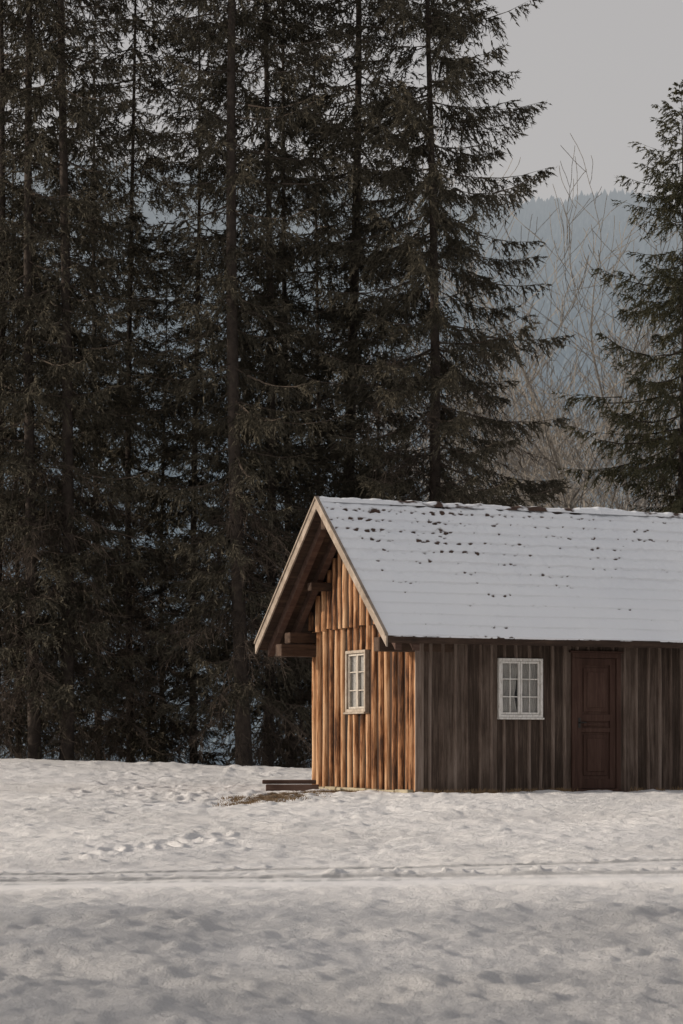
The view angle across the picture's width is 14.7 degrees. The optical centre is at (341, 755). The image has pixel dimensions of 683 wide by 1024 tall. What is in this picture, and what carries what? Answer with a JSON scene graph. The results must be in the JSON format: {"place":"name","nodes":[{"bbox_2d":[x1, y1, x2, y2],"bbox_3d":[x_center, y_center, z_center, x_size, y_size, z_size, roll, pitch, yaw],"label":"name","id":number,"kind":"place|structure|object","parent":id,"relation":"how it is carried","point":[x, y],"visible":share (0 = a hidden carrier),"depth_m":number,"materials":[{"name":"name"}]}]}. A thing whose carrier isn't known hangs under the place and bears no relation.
{"place":"outdoors","nodes":[
{"label":"outdoors","id":0,"kind":"place"},
{"bbox_2d":[0,758,682,1023],"bbox_3d":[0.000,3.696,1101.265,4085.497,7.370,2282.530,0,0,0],"label":"ground","id":1,"kind":"structure","parent":0,"point":[152,893],"depth_m":19.01,"materials":[{"name":"white snow"}]},
{"bbox_2d":[0,0,67,757],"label":"spruce tree","id":2,"kind":"object","parent":1,"relation":"on","point":[8,196],"visible":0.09,"depth_m":53.90,"materials":[{"name":"green plant"}]},
{"bbox_2d":[0,0,136,759],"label":"spruce tree","id":3,"kind":"object","parent":1,"relation":"on","point":[11,738],"visible":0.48,"depth_m":50.75,"materials":[{"name":"green plant"}]},
{"bbox_2d":[0,44,138,759],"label":"spruce tree","id":4,"kind":"object","parent":1,"relation":"on","point":[35,424],"visible":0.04,"depth_m":58.89,"materials":[{"name":"green plant"}]},
{"bbox_2d":[0,0,147,759],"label":"spruce tree","id":5,"kind":"object","parent":1,"relation":"on","point":[27,266],"visible":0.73,"depth_m":50.21,"materials":[{"name":"green plant"}]},
{"bbox_2d":[0,0,184,762],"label":"spruce tree","id":6,"kind":"object","parent":1,"relation":"on","point":[67,586],"visible":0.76,"depth_m":50.25,"materials":[{"name":"green plant"}]},
{"bbox_2d":[4,0,204,761],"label":"spruce tree","id":7,"kind":"object","parent":1,"relation":"on","point":[104,258],"visible":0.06,"depth_m":57.80,"materials":[{"name":"green plant"}]},
{"bbox_2d":[10,0,240,765],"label":"spruce tree","id":8,"kind":"object","parent":1,"relation":"on","point":[130,272],"visible":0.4,"depth_m":53.72,"materials":[{"name":"green plant"}]},
{"bbox_2d":[54,221,250,764],"bbox_3d":[-3.920,-5.132,58.107,4.843,13.268,5.226,0,0,2],"label":"spruce tree","id":9,"kind":"object","parent":1,"relation":"on","point":[179,469],"visible":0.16,"depth_m":57.84,"materials":[{"name":"green plant"}]},
{"bbox_2d":[80,0,310,765],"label":"spruce tree","id":10,"kind":"object","parent":1,"relation":"on","point":[155,517],"visible":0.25,"depth_m":53.69,"materials":[{"name":"green plant"}]},
{"bbox_2d":[109,0,362,767],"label":"spruce tree","id":11,"kind":"object","parent":1,"relation":"on","point":[233,531],"visible":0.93,"depth_m":49.79,"materials":[{"name":"green plant"}]},
{"bbox_2d":[153,0,382,766],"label":"spruce tree","id":12,"kind":"object","parent":1,"relation":"on","point":[276,357],"visible":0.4,"depth_m":51.35,"materials":[{"name":"green plant"}]},
{"bbox_2d":[165,0,400,767],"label":"spruce tree","id":13,"kind":"object","parent":1,"relation":"on","point":[302,37],"visible":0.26,"depth_m":52.13,"materials":[{"name":"green plant"}]},
{"bbox_2d":[266,784,318,790],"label":"timber beam","id":14,"kind":"structure","parent":1,"relation":"on","point":[289,787],"depth_m":39.12,"materials":[{"name":"brown wood"}]},
{"bbox_2d":[262,780,315,783],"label":"timber beam","id":15,"kind":"structure","parent":14,"relation":"on","point":[288,781],"depth_m":39.22,"materials":[{"name":"brown wood"}]},
{"bbox_2d":[205,2,417,767],"bbox_3d":[-0.510,-8.115,56.901,4.843,19.902,5.226,0,0,-11],"label":"spruce tree","id":16,"kind":"object","parent":1,"relation":"on","point":[310,151],"visible":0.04,"depth_m":56.89,"materials":[{"name":"green plant"}]},
{"bbox_2d":[232,0,482,741],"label":"spruce tree","id":17,"kind":"object","parent":1,"relation":"on","point":[354,283],"visible":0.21,"depth_m":52.06,"materials":[{"name":"green plant"}]},
{"bbox_2d":[298,254,463,746],"bbox_3d":[0.890,-4.780,59.993,5.226,13.268,4.843,0,0,16],"label":"spruce tree","id":18,"kind":"object","parent":1,"relation":"on","point":[389,416],"visible":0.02,"depth_m":59.71,"materials":[{"name":"green plant"}]},
{"bbox_2d":[277,0,575,553],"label":"spruce tree","id":19,"kind":"object","parent":1,"relation":"on","point":[436,24],"visible":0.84,"depth_m":49.98,"materials":[{"name":"green plant"}]},
{"bbox_2d":[250,282,649,508],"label":"bare tree","id":20,"kind":"object","parent":1,"relation":"on","point":[464,434],"visible":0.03,"depth_m":77.38,"materials":[{"name":"brown plant"}]},
{"bbox_2d":[254,496,682,792],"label":"wooden hut","id":21,"kind":"object","parent":1,"relation":"on","point":[451,646],"visible":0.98,"depth_m":38.76,"materials":[{"name":"brown wood"}]},
{"bbox_2d":[343,650,369,713],"bbox_3d":[0.244,-1.097,39.208,0.150,0.943,0.711,0,0,-25],"label":"window","id":22,"kind":"structure","parent":21,"relation":"in","point":[356,661],"depth_m":39.20,"materials":[{"name":"paint"}]},
{"bbox_2d":[497,658,543,719],"bbox_3d":[2.581,-0.970,38.197,0.747,0.884,0.126,0,0,-25],"label":"window","id":23,"kind":"structure","parent":21,"relation":"in","point":[529,675],"depth_m":38.20,"materials":[{"name":"white paint"}]},
{"bbox_2d":[569,650,623,791],"bbox_3d":[3.734,-0.490,38.709,0.883,2.100,0.140,0,0,-25],"label":"door","id":24,"kind":"structure","parent":21,"relation":"in","point":[595,681],"depth_m":38.71,"materials":[{"name":"brown wood"}]},
{"bbox_2d":[313,168,672,511],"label":"bare tree","id":25,"kind":"object","parent":1,"relation":"on","point":[529,444],"visible":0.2,"depth_m":68.14,"materials":[{"name":"brown plant"}]},
{"bbox_2d":[341,98,681,508],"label":"bare tree","id":26,"kind":"object","parent":1,"relation":"on","point":[549,443],"visible":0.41,"depth_m":60.81,"materials":[{"name":"brown plant"}]},
{"bbox_2d":[424,442,642,507],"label":"bare tree","id":27,"kind":"object","parent":1,"relation":"on","point":[599,486],"visible":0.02,"depth_m":82.07,"materials":[{"name":"brown plant"}]},
{"bbox_2d":[422,133,680,511],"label":"bare tree","id":28,"kind":"object","parent":1,"relation":"on","point":[644,338],"visible":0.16,"depth_m":66.94,"materials":[{"name":"brown plant"}]},
{"bbox_2d":[479,328,679,512],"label":"bare tree","id":29,"kind":"object","parent":1,"relation":"on","point":[623,457],"visible":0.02,"depth_m":85.79,"materials":[{"name":"brown plant"}]},
{"bbox_2d":[552,79,682,513],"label":"spruce tree","id":30,"kind":"object","parent":1,"relation":"on","point":[669,206],"visible":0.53,"depth_m":55.67,"materials":[{"name":"green plant"}]},
{"bbox_2d":[607,275,682,512],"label":"spruce tree","id":31,"kind":"object","parent":1,"relation":"on","point":[669,498],"visible":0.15,"depth_m":56.38,"materials":[{"name":"green plant"}]},
{"bbox_2d":[3,178,681,763],"bbox_3d":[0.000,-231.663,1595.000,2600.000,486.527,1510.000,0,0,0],"label":"hill","id":32,"kind":"structure","parent":0,"point":[429,398],"depth_m":1448.42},
{"bbox_2d":[0,155,681,766],"bbox_3d":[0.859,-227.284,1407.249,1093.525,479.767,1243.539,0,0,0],"label":"forest","id":33,"kind":"object","parent":32,"relation":"on","point":[544,217],"visible":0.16,"depth_m":1656.21,"materials":[{"name":"grey plant"}]},
{"bbox_2d":[4,0,682,209],"label":"sky","id":34,"kind":"structure","parent":0,"point":[601,66],"materials":[{"name":"grey"}]},
{"bbox_2d":[212,786,681,806],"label":"dry grass","id":35,"kind":"structure","parent":0,"point":[235,799],"depth_m":37.43,"materials":[{"name":"brown plant"}]}
]}

